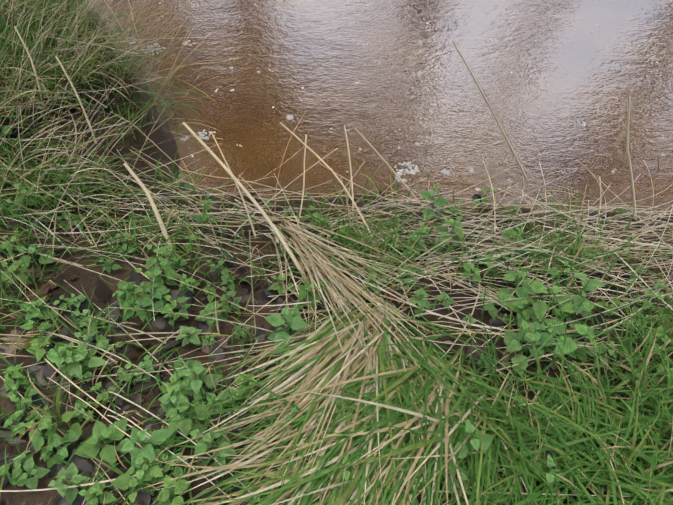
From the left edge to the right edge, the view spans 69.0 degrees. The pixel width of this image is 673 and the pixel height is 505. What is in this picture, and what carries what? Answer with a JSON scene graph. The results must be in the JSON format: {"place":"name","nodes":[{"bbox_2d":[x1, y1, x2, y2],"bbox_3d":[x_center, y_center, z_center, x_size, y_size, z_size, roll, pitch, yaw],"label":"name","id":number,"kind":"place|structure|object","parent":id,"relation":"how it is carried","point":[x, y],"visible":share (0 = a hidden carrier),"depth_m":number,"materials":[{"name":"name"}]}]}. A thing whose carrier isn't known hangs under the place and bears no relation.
{"place":"outdoors","nodes":[
{"label":"outdoors","id":0,"kind":"place"},
{"bbox_2d":[0,0,672,504],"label":"riverbank ground","id":1,"kind":"structure","parent":0,"point":[164,148],"depth_m":1.64,"materials":[{"name":"brown soil"}]},
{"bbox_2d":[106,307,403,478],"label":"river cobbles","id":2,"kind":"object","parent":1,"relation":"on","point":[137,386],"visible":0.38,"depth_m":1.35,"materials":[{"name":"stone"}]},
{"bbox_2d":[0,0,672,504],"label":"green grass blades","id":3,"kind":"object","parent":1,"relation":"on","point":[380,418],"visible":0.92,"depth_m":1.28,"materials":[{"name":"green plant"}]},
{"bbox_2d":[0,0,672,504],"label":"dead stalks","id":4,"kind":"object","parent":1,"relation":"on","point":[248,194],"visible":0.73,"depth_m":1.72,"materials":[{"name":"beige plant"}]},
{"bbox_2d":[0,118,672,504],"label":"nettle","id":5,"kind":"object","parent":1,"relation":"on","point":[190,384],"depth_m":1.37,"materials":[{"name":"green plant"}]},
{"bbox_2d":[0,0,672,504],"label":"dry straw stems","id":6,"kind":"object","parent":1,"relation":"on","point":[324,270],"visible":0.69,"depth_m":1.63,"materials":[{"name":"beige plant"}]},
{"bbox_2d":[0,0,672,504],"bbox_3d":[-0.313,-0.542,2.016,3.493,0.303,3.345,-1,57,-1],"label":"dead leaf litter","id":7,"kind":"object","parent":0,"point":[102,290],"visible":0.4,"depth_m":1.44,"materials":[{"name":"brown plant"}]},
{"bbox_2d":[87,0,672,217],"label":"river water","id":8,"kind":"structure","parent":0,"point":[531,44],"depth_m":2.64,"materials":[{"name":"brown liquid"}]},
{"bbox_2d":[148,52,481,205],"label":"withered leaves","id":9,"kind":"object","parent":8,"relation":"on","point":[475,196],"visible":0.52,"depth_m":2.13,"materials":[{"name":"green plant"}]},
{"bbox_2d":[125,0,664,190],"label":"river foam","id":10,"kind":"object","parent":8,"relation":"on","point":[444,171],"visible":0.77,"depth_m":2.48,"materials":[{"name":"white"}]}
]}

